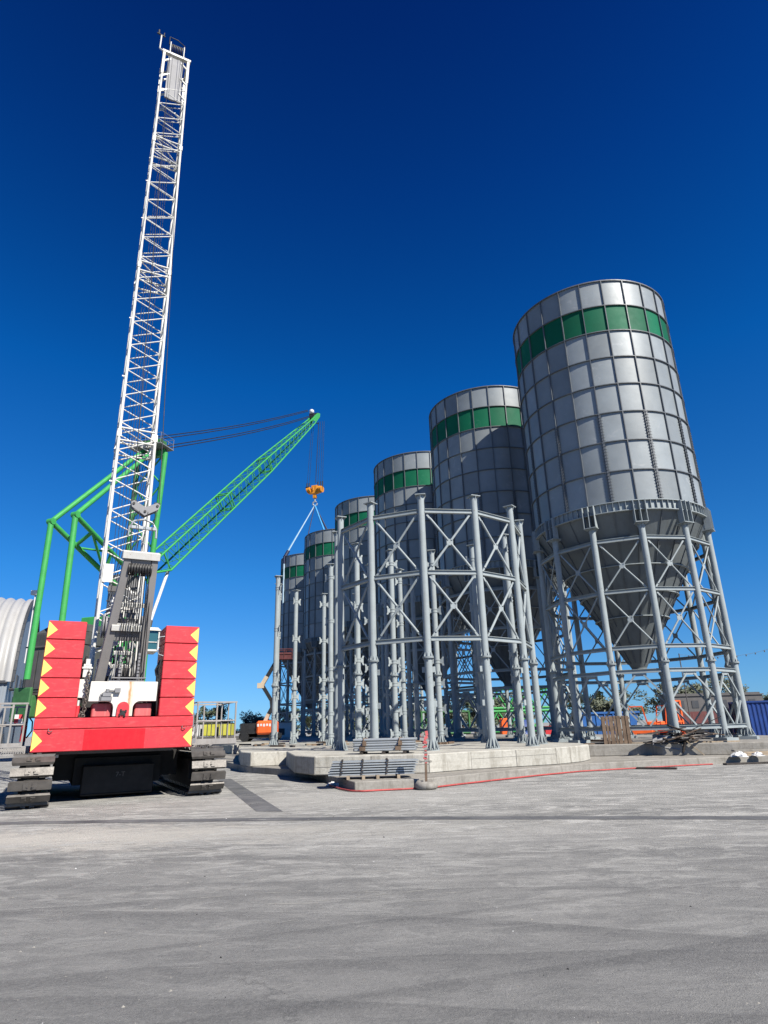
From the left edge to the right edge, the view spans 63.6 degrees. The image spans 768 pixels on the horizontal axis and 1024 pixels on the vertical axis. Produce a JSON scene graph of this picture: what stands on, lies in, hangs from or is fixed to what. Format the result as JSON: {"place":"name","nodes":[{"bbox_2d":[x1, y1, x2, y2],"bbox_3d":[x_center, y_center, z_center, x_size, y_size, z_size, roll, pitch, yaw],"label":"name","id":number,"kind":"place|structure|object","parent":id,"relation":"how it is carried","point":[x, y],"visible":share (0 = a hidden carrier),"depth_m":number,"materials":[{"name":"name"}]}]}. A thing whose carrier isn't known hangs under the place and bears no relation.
{"place":"outdoors","nodes":[
{"label":"outdoors","id":0,"kind":"place"},
{"bbox_2d":[24,590,36,662],"bbox_3d":[-31.831,10.282,55.790,0.700,6.500,0.400,-2,-19,0],"label":"flood lamp","id":1,"kind":"object","parent":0,"point":[33,592],"visible":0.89,"depth_m":55.98,"materials":[{"name":"metal"}]},
{"bbox_2d":[0,719,767,1023],"bbox_3d":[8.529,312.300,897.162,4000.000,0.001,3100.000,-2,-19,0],"label":"ground","id":2,"kind":"structure","parent":0,"point":[634,950],"depth_m":7.00,"materials":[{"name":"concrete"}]},
{"bbox_2d":[0,597,39,743],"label":"arched hangar","id":3,"kind":"structure","parent":2,"relation":"on","point":[15,617],"depth_m":72.18,"materials":[{"name":"metal"}]},
{"bbox_2d":[0,29,237,808],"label":"crawler crane","id":4,"kind":"object","parent":2,"relation":"on","point":[117,727],"visible":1,"depth_m":20.02,"materials":[{"name":"red paint"}]},
{"bbox_2d":[9,409,323,721],"bbox_3d":[-20.418,0.891,79.152,6.164,54.921,51.324,-8,-20,17],"label":"harbour crane","id":5,"kind":"object","parent":2,"relation":"on","point":[27,692],"visible":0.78,"depth_m":60.48,"materials":[{"name":"green paint"}]},
{"bbox_2d":[305,481,323,505],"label":"hook block","id":6,"kind":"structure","parent":5,"relation":"hanging from","point":[313,490],"depth_m":105.83,"materials":[{"name":"paint"}]},
{"bbox_2d":[282,506,313,605],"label":"lifting sling","id":7,"kind":"object","parent":6,"relation":"hanging from","point":[286,553],"visible":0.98,"depth_m":99.12,"materials":[{"name":"fabric"}]},
{"bbox_2d":[314,505,323,529],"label":"lifting sling","id":8,"kind":"object","parent":6,"relation":"hanging from","point":[319,517],"visible":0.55,"depth_m":103.47,"materials":[{"name":"blue fabric"}]},
{"bbox_2d":[186,713,205,726],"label":"olive tree","id":9,"kind":"object","parent":2,"relation":"on","point":[200,716],"visible":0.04,"depth_m":103.27,"materials":[{"name":"green plant"}]},
{"bbox_2d":[199,703,227,736],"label":"olive tree","id":10,"kind":"object","parent":2,"relation":"on","point":[209,713],"visible":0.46,"depth_m":106.48,"materials":[{"name":"green plant"}]},
{"bbox_2d":[193,736,239,739],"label":"bin trailer","id":11,"kind":"object","parent":2,"relation":"on","point":[237,737],"visible":0.01,"depth_m":69.23,"materials":[{"name":"grey paint"}]},
{"bbox_2d":[187,724,202,736],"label":"storage bin","id":12,"kind":"object","parent":11,"relation":"on","point":[199,730],"visible":0.37,"depth_m":69.95,"materials":[{"name":"grey paint"}]},
{"bbox_2d":[203,723,218,736],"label":"storage bin","id":13,"kind":"object","parent":11,"relation":"on","point":[209,729],"visible":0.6,"depth_m":69.90,"materials":[{"name":"yellow plastic"}]},
{"bbox_2d":[218,723,233,736],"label":"storage bin","id":14,"kind":"object","parent":11,"relation":"on","point":[230,729],"visible":0.81,"depth_m":69.92,"materials":[{"name":"yellow plastic"}]},
{"bbox_2d":[199,719,239,736],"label":"olive tree","id":15,"kind":"object","parent":2,"relation":"on","point":[237,731],"visible":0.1,"depth_m":96.36,"materials":[{"name":"green plant"}]},
{"bbox_2d":[217,778,281,810],"bbox_3d":[-4.770,9.258,20.572,0.600,0.001,12.444,5,-20,-18],"label":"patch strip","id":16,"kind":"object","parent":2,"relation":"on","point":[257,802],"visible":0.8,"depth_m":18.48,"materials":[{"name":"concrete"}]},
{"bbox_2d":[238,711,263,738],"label":"olive tree","id":17,"kind":"object","parent":2,"relation":"on","point":[244,720],"visible":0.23,"depth_m":105.23,"materials":[{"name":"green plant"}]},
{"bbox_2d":[245,713,270,722],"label":"olive tree","id":18,"kind":"object","parent":2,"relation":"on","point":[255,719],"visible":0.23,"depth_m":98.16,"materials":[{"name":"green plant"}]},
{"bbox_2d":[280,706,300,734],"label":"olive tree","id":19,"kind":"object","parent":2,"relation":"on","point":[284,710],"visible":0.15,"depth_m":107.14,"materials":[{"name":"green plant"}]},
{"bbox_2d":[296,714,316,729],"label":"olive tree","id":20,"kind":"object","parent":2,"relation":"on","point":[307,720],"visible":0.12,"depth_m":120.67,"materials":[{"name":"green plant"}]},
{"bbox_2d":[306,715,327,734],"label":"olive tree","id":21,"kind":"object","parent":2,"relation":"on","point":[308,724],"visible":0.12,"depth_m":115.52,"materials":[{"name":"green plant"}]},
{"bbox_2d":[1,782,759,984],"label":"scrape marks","id":22,"kind":"object","parent":2,"relation":"on","point":[305,859],"visible":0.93,"depth_m":10.13},
{"bbox_2d":[0,816,767,824],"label":"joint strip","id":23,"kind":"object","parent":2,"relation":"on","point":[399,817],"visible":1,"depth_m":13.57,"materials":[{"name":"concrete"}]},
{"bbox_2d":[415,731,437,789],"bbox_3d":[1.316,7.900,19.773,0.720,1.736,0.720,-2,-19,0],"label":"barrier post","id":24,"kind":"object","parent":2,"relation":"on","point":[425,784],"visible":1,"depth_m":19.58,"materials":[{"name":"concrete"}]},
{"bbox_2d":[443,704,465,725],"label":"olive tree","id":25,"kind":"object","parent":2,"relation":"on","point":[451,717],"visible":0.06,"depth_m":118.27,"materials":[{"name":"green plant"}]},
{"bbox_2d":[450,707,476,727],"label":"olive tree","id":26,"kind":"object","parent":2,"relation":"on","point":[464,715],"visible":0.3,"depth_m":117.49,"materials":[{"name":"green plant"}]},
{"bbox_2d":[460,698,475,732],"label":"olive tree","id":27,"kind":"object","parent":2,"relation":"on","point":[468,706],"visible":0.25,"depth_m":118.33,"materials":[{"name":"green plant"}]},
{"bbox_2d":[180,750,767,789],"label":"footing","id":28,"kind":"object","parent":2,"relation":"on","point":[372,782],"visible":0.29,"depth_m":24.35,"materials":[{"name":"concrete"}]},
{"bbox_2d":[211,737,352,753],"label":"foundation slab","id":29,"kind":"structure","parent":28,"relation":"on","point":[231,749],"depth_m":53.95,"materials":[{"name":"concrete"}]},
{"bbox_2d":[239,648,292,741],"bbox_3d":[-11.225,17.611,59.807,4.810,8.455,2.321,-2,-19,0],"label":"boom lift","id":30,"kind":"object","parent":29,"relation":"on","point":[251,731],"visible":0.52,"depth_m":58.06,"materials":[{"name":"orange paint"}]},
{"bbox_2d":[278,722,297,737],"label":"site cabin","id":31,"kind":"object","parent":28,"relation":"on","point":[284,728],"visible":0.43,"depth_m":80.16,"materials":[{"name":"metal"}]},
{"bbox_2d":[278,728,284,734],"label":"window","id":32,"kind":"structure","parent":31,"relation":"in","point":[282,730],"depth_m":80.02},
{"bbox_2d":[239,741,421,766],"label":"foundation slab","id":33,"kind":"structure","parent":28,"relation":"on","point":[254,756],"depth_m":29.90,"materials":[{"name":"concrete"}]},
{"bbox_2d":[269,575,281,744],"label":"steel column","id":34,"kind":"structure","parent":33,"relation":"on","point":[274,686],"depth_m":41.41,"materials":[{"name":"metal"}]},
{"bbox_2d":[269,745,284,746],"bbox_3d":[-6.474,14.203,37.618,1.424,0.100,0.129,-19,-26,41],"label":"timber offcut","id":35,"kind":"object","parent":33,"relation":"on","point":[276,745],"visible":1,"depth_m":37.54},
{"bbox_2d":[276,583,282,744],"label":"steel column","id":36,"kind":"structure","parent":33,"relation":"on","point":[278,665],"depth_m":43.96,"materials":[{"name":"metal"}]},
{"bbox_2d":[289,589,300,743],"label":"steel column","id":37,"kind":"structure","parent":33,"relation":"on","point":[294,697],"depth_m":45.98,"materials":[{"name":"metal"}]},
{"bbox_2d":[318,593,327,741],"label":"steel column","id":38,"kind":"structure","parent":33,"relation":"on","point":[323,697],"depth_m":47.47,"materials":[{"name":"metal"}]},
{"bbox_2d":[324,563,333,745],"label":"steel column","id":39,"kind":"structure","parent":33,"relation":"on","point":[329,735],"depth_m":38.63,"materials":[{"name":"metal"}]},
{"bbox_2d":[351,593,362,738],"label":"steel column","id":40,"kind":"structure","parent":33,"relation":"on","point":[353,714],"depth_m":47.70,"materials":[{"name":"metal"}]},
{"bbox_2d":[363,563,370,737],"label":"steel column","id":41,"kind":"structure","parent":33,"relation":"on","point":[367,688],"depth_m":38.71,"materials":[{"name":"metal"}]},
{"bbox_2d":[286,741,589,774],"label":"foundation slab","id":42,"kind":"structure","parent":28,"relation":"on","point":[457,756],"depth_m":24.02,"materials":[{"name":"concrete"}]},
{"bbox_2d":[331,531,337,748],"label":"steel column","id":43,"kind":"structure","parent":42,"relation":"on","point":[335,671],"depth_m":32.11,"materials":[{"name":"metal"}]},
{"bbox_2d":[351,542,364,746],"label":"steel column","id":44,"kind":"structure","parent":42,"relation":"on","point":[359,710],"depth_m":34.07,"materials":[{"name":"metal"}]},
{"bbox_2d":[334,493,547,751],"bbox_3d":[2.869,5.088,29.008,10.144,11.168,4.106,1,-19,-8],"label":"column ring frame","id":45,"kind":"object","parent":42,"relation":"on","point":[524,615],"visible":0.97,"depth_m":28.42,"materials":[{"name":"grey metal"}]},
{"bbox_2d":[308,734,767,755],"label":"foundation slab","id":46,"kind":"structure","parent":28,"relation":"on","point":[704,748],"depth_m":29.55,"materials":[{"name":"concrete"}]},
{"bbox_2d":[278,553,327,736],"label":"silo","id":47,"kind":"object","parent":46,"relation":"on","point":[294,573],"visible":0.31,"depth_m":94.74,"materials":[{"name":"grey metal"}]},
{"bbox_2d":[300,529,369,737],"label":"silo","id":48,"kind":"object","parent":46,"relation":"on","point":[318,551],"visible":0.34,"depth_m":83.88,"materials":[{"name":"grey metal"}]},
{"bbox_2d":[333,496,424,737],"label":"silo","id":49,"kind":"object","parent":46,"relation":"on","point":[353,510],"visible":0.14,"depth_m":71.81,"materials":[{"name":"grey metal"}]},
{"bbox_2d":[380,590,392,737],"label":"steel column","id":50,"kind":"structure","parent":46,"relation":"on","point":[387,676],"depth_m":46.90,"materials":[{"name":"metal"}]},
{"bbox_2d":[385,549,403,737],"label":"steel column","id":51,"kind":"structure","parent":46,"relation":"on","point":[394,684],"depth_m":35.58,"materials":[{"name":"metal"}]},
{"bbox_2d":[394,568,407,737],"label":"steel column","id":52,"kind":"structure","parent":46,"relation":"on","point":[400,624],"depth_m":40.38,"materials":[{"name":"metal"}]},
{"bbox_2d":[402,584,414,736],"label":"steel column","id":53,"kind":"structure","parent":46,"relation":"on","point":[409,685],"depth_m":45.05,"materials":[{"name":"metal"}]},
{"bbox_2d":[408,576,421,739],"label":"steel column","id":54,"kind":"structure","parent":46,"relation":"on","point":[416,683],"depth_m":42.65,"materials":[{"name":"metal"}]},
{"bbox_2d":[373,451,477,737],"bbox_3d":[4.299,8.360,62.714,10.677,27.195,10.677,-2,-19,0],"label":"silo","id":55,"kind":"object","parent":46,"relation":"on","point":[401,480],"visible":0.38,"depth_m":60.68,"materials":[{"name":"grey metal"}]},
{"bbox_2d":[427,549,447,741],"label":"steel column","id":56,"kind":"structure","parent":46,"relation":"on","point":[438,683],"depth_m":35.95,"materials":[{"name":"metal"}]},
{"bbox_2d":[465,544,487,742],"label":"steel column","id":57,"kind":"structure","parent":46,"relation":"on","point":[480,680],"depth_m":35.21,"materials":[{"name":"metal"}]},
{"bbox_2d":[429,385,585,740],"bbox_3d":[9.453,4.152,50.965,10.677,27.195,10.677,-2,-19,0],"label":"silo","id":58,"kind":"object","parent":46,"relation":"on","point":[477,445],"visible":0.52,"depth_m":48.41,"materials":[{"name":"grey metal"}]},
{"bbox_2d":[498,534,526,742],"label":"steel column","id":59,"kind":"structure","parent":46,"relation":"on","point":[516,679],"depth_m":33.12,"materials":[{"name":"metal"}]},
{"bbox_2d":[600,716,631,743],"bbox_3d":[11.420,10.704,30.457,1.328,1.304,0.155,-4,-19,8],"label":"pallet","id":60,"kind":"object","parent":46,"relation":"on","point":[625,729],"visible":0.88,"depth_m":30.40,"materials":[{"name":"wood"}]},
{"bbox_2d":[513,279,759,743],"bbox_3d":[14.591,-0.065,39.185,10.677,27.195,10.677,-2,-19,0],"label":"silo","id":61,"kind":"object","parent":46,"relation":"on","point":[623,525],"visible":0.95,"depth_m":36.06,"materials":[{"name":"metal"}]},
{"bbox_2d":[652,734,679,749],"bbox_3d":[13.250,10.801,29.133,1.189,0.772,0.332,-8,-20,17],"label":"board sheet","id":62,"kind":"object","parent":46,"relation":"on","point":[655,737],"visible":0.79,"depth_m":29.22,"materials":[{"name":"grey paint"}]},
{"bbox_2d":[689,740,739,742],"bbox_3d":[15.500,10.793,29.135,2.400,0.050,0.160,-1,-19,-1],"label":"plank","id":63,"kind":"object","parent":46,"relation":"on","point":[704,741],"visible":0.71,"depth_m":29.05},
{"bbox_2d":[710,740,738,742],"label":"plank","id":64,"kind":"object","parent":46,"relation":"on","point":[725,741],"visible":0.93,"depth_m":28.88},
{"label":"plank","id":65,"kind":"object","parent":46,"relation":"on","visible":0},
{"bbox_2d":[665,728,701,741],"bbox_3d":[13.939,10.417,28.922,1.687,0.629,0.121,-9,-20,21],"label":"plank","id":66,"kind":"object","parent":65,"relation":"on","point":[685,734],"visible":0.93,"depth_m":28.84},
{"bbox_2d":[730,751,748,756],"bbox_3d":[15.262,10.405,26.681,0.714,0.241,0.508,-2,-19,0],"label":"tarpaulin","id":67,"kind":"object","parent":28,"relation":"on","point":[739,754],"visible":1,"depth_m":26.55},
{"bbox_2d":[751,752,764,755],"bbox_3d":[16.190,10.467,26.842,0.508,0.181,0.443,-15,-23,33],"label":"tarpaulin","id":68,"kind":"object","parent":28,"relation":"on","point":[757,754],"visible":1,"depth_m":26.76,"materials":[{"name":"plastic"}]},
{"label":"timber bearer","id":69,"kind":"object","parent":28,"relation":"on","visible":0},
{"bbox_2d":[328,758,418,776],"bbox_3d":[-0.368,8.552,20.785,3.012,0.497,0.800,-1,-19,-3],"label":"steel bar bundle","id":70,"kind":"object","parent":69,"relation":"on","point":[368,767],"visible":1,"depth_m":20.51,"materials":[{"name":"metal"}]},
{"bbox_2d":[499,717,507,733],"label":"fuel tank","id":71,"kind":"object","parent":2,"relation":"on","point":[501,724],"visible":0.34,"depth_m":65.61,"materials":[{"name":"metal"}]},
{"bbox_2d":[493,695,514,726],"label":"olive tree","id":72,"kind":"object","parent":2,"relation":"on","point":[497,703],"visible":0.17,"depth_m":117.26,"materials":[{"name":"green plant"}]},
{"bbox_2d":[494,713,514,727],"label":"olive tree","id":73,"kind":"object","parent":2,"relation":"on","point":[496,720],"visible":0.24,"depth_m":110.38,"materials":[{"name":"green plant"}]},
{"bbox_2d":[495,695,524,721],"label":"olive tree","id":74,"kind":"object","parent":2,"relation":"on","point":[505,701],"visible":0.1,"depth_m":122.96,"materials":[{"name":"green plant"}]},
{"bbox_2d":[452,731,573,734],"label":"flatbed trailer","id":75,"kind":"object","parent":2,"relation":"on","point":[572,732],"visible":0.02,"depth_m":69.77,"materials":[{"name":"metal"}]},
{"bbox_2d":[413,710,470,734],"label":"lattice section","id":76,"kind":"object","parent":75,"relation":"on","point":[450,711],"visible":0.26,"depth_m":70.42,"materials":[{"name":"green paint"}]},
{"bbox_2d":[494,709,550,732],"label":"lattice section","id":77,"kind":"object","parent":75,"relation":"on","point":[504,711],"visible":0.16,"depth_m":71.41,"materials":[{"name":"green paint"}]},
{"bbox_2d":[493,688,549,709],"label":"lattice section","id":78,"kind":"object","parent":77,"relation":"on","point":[502,708],"visible":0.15,"depth_m":72.39,"materials":[{"name":"green paint"}]},
{"bbox_2d":[329,763,712,791],"bbox_3d":[6.410,9.626,22.612,16.635,0.055,3.099,4,-20,-17],"label":"hose","id":79,"kind":"object","parent":2,"relation":"on","point":[507,778],"visible":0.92,"depth_m":21.89,"materials":[{"name":"red rubber"}]},
{"bbox_2d":[567,691,605,719],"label":"olive tree","id":80,"kind":"object","parent":2,"relation":"on","point":[598,694],"visible":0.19,"depth_m":85.80,"materials":[{"name":"green plant"}]},
{"bbox_2d":[582,711,639,733],"bbox_3d":[21.366,20.444,59.498,5.800,2.380,2.440,-2,-19,0],"label":"waste skip","id":81,"kind":"object","parent":2,"relation":"on","point":[596,720],"visible":0.29,"depth_m":58.63,"materials":[{"name":"blue paint"}]},
{"bbox_2d":[581,688,648,711],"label":"olive tree","id":82,"kind":"object","parent":2,"relation":"on","point":[605,706],"visible":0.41,"depth_m":83.78,"materials":[{"name":"green plant"}]},
{"bbox_2d":[622,705,650,722],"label":"olive tree","id":83,"kind":"object","parent":2,"relation":"on","point":[645,709],"visible":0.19,"depth_m":95.47,"materials":[{"name":"green plant"}]},
{"bbox_2d":[621,706,656,734],"bbox_3d":[22.074,18.765,55.376,4.050,3.420,1.500,-8,-20,19],"label":"forklift","id":84,"kind":"object","parent":2,"relation":"on","point":[643,731],"visible":0.16,"depth_m":54.37,"materials":[{"name":"orange paint"}]},
{"bbox_2d":[636,767,676,769],"bbox_3d":[10.935,10.280,24.859,1.500,0.070,0.260,-13,-22,30],"label":"plank","id":85,"kind":"object","parent":2,"relation":"on","point":[668,768],"visible":1,"depth_m":24.71,"materials":[{"name":"wood"}]},
{"bbox_2d":[644,683,700,712],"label":"olive tree","id":86,"kind":"object","parent":2,"relation":"on","point":[655,702],"visible":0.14,"depth_m":88.76,"materials":[{"name":"green plant"}]},
{"bbox_2d":[674,677,729,692],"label":"olive tree","id":87,"kind":"object","parent":2,"relation":"on","point":[697,687],"visible":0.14,"depth_m":87.11,"materials":[{"name":"green plant"}]},
{"bbox_2d":[658,692,763,734],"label":"shipping container","id":88,"kind":"object","parent":2,"relation":"on","point":[696,701],"visible":0.15,"depth_m":71.63,"materials":[{"name":"paint"}]},
{"bbox_2d":[678,649,766,733],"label":"festoon cable","id":89,"kind":"object","parent":2,"relation":"on","point":[685,688],"visible":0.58,"depth_m":57.57,"materials":[{"name":"grey paint"}]},
{"bbox_2d":[716,708,733,734],"bbox_3d":[33.916,19.042,56.009,6.160,2.700,2.560,0,-19,-5],"label":"container","id":90,"kind":"object","parent":2,"relation":"on","point":[730,729],"visible":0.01,"depth_m":55.62,"materials":[{"name":"grey paint"}]},
{"bbox_2d":[724,709,733,734],"bbox_3d":[30.904,19.014,55.768,0.104,2.450,2.240,0,-19,-5],"label":"door","id":91,"kind":"structure","parent":90,"relation":"in","point":[730,729],"depth_m":55.48,"materials":[{"name":"blue paint"}]},
{"bbox_2d":[722,684,748,692],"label":"olive tree","id":92,"kind":"object","parent":2,"relation":"on","point":[745,689],"visible":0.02,"depth_m":88.51,"materials":[{"name":"green plant"}]},
{"bbox_2d":[723,762,767,764],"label":"plank","id":93,"kind":"object","parent":2,"relation":"on","point":[743,763],"visible":1,"depth_m":26.03,"materials":[{"name":"wood"}]},
{"bbox_2d":[728,700,767,734],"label":"container","id":94,"kind":"object","parent":2,"relation":"on","point":[758,713],"visible":0.33,"depth_m":43.81,"materials":[{"name":"metal"}]},
{"bbox_2d":[730,704,737,732],"bbox_3d":[25.654,15.273,44.927,0.104,2.700,2.240,-6,-19,11],"label":"door","id":95,"kind":"structure","parent":94,"relation":"in","point":[733,712],"depth_m":45.63,"materials":[{"name":"blue paint"}]},
{"bbox_2d":[0,0,767,736],"label":"sky","id":96,"kind":"structure","parent":0,"point":[374,196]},
{"bbox_2d":[655,700,687,734],"bbox_3d":[25.272,18.315,54.328,1.500,3.420,4.050,5,-20,-19],"label":"forklift","id":97,"kind":"object","parent":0,"point":[663,722],"visible":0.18,"depth_m":54.48,"materials":[{"name":"orange paint"}]},
{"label":"plank","id":98,"kind":"object","parent":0,"visible":0},
{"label":"plank","id":99,"kind":"object","parent":98,"relation":"on","visible":0},
{"bbox_2d":[691,733,712,741],"bbox_3d":[14.707,10.414,28.676,1.928,0.338,0.160,13,-24,-36],"label":"plank","id":100,"kind":"object","parent":99,"relation":"on","point":[700,737],"visible":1,"depth_m":28.57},
{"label":"plank","id":101,"kind":"object","parent":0,"visible":0},
{"bbox_2d":[678,716,720,735],"bbox_3d":[14.946,10.201,29.456,2.106,0.908,0.184,-11,-21,25],"label":"plank","id":102,"kind":"object","parent":101,"relation":"on","point":[701,725],"visible":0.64,"depth_m":29.33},
{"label":"plank","id":103,"kind":"object","parent":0,"visible":0},
{"bbox_2d":[743,751,767,753],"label":"plank","id":104,"kind":"object","parent":103,"relation":"on","point":[755,751],"visible":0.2,"depth_m":27.33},
{"bbox_2d":[731,749,767,751],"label":"plank","id":105,"kind":"object","parent":104,"relation":"on","point":[749,750],"visible":1,"depth_m":27.64,"materials":[{"name":"wood"}]},
{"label":"timber bearer","id":106,"kind":"object","parent":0,"visible":0},
{"bbox_2d":[353,737,417,751],"bbox_3d":[0.040,8.946,23.900,2.438,0.488,1.061,-4,-19,8],"label":"tube bundle","id":107,"kind":"object","parent":106,"relation":"on","point":[386,744],"visible":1,"depth_m":23.51,"materials":[{"name":"metal"}]},
{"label":"plank","id":108,"kind":"object","parent":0,"visible":0},
{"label":"plank","id":109,"kind":"object","parent":108,"relation":"on","visible":0},
{"bbox_2d":[637,732,669,734],"bbox_3d":[12.735,10.463,29.270,1.946,0.047,0.183,7,-21,-24],"label":"plank","id":110,"kind":"object","parent":109,"relation":"on","point":[651,733],"visible":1,"depth_m":29.08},
{"bbox_2d":[644,727,685,734],"bbox_3d":[13.383,10.410,29.483,2.227,0.281,0.190,3,-20,-13],"label":"plank","id":111,"kind":"object","parent":110,"relation":"on","point":[666,730],"visible":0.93,"depth_m":29.42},
{"bbox_2d":[666,725,688,731],"bbox_3d":[13.942,10.270,29.338,1.401,0.401,0.169,8,-21,-25],"label":"plank","id":112,"kind":"object","parent":109,"relation":"on","point":[677,728],"visible":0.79,"depth_m":29.26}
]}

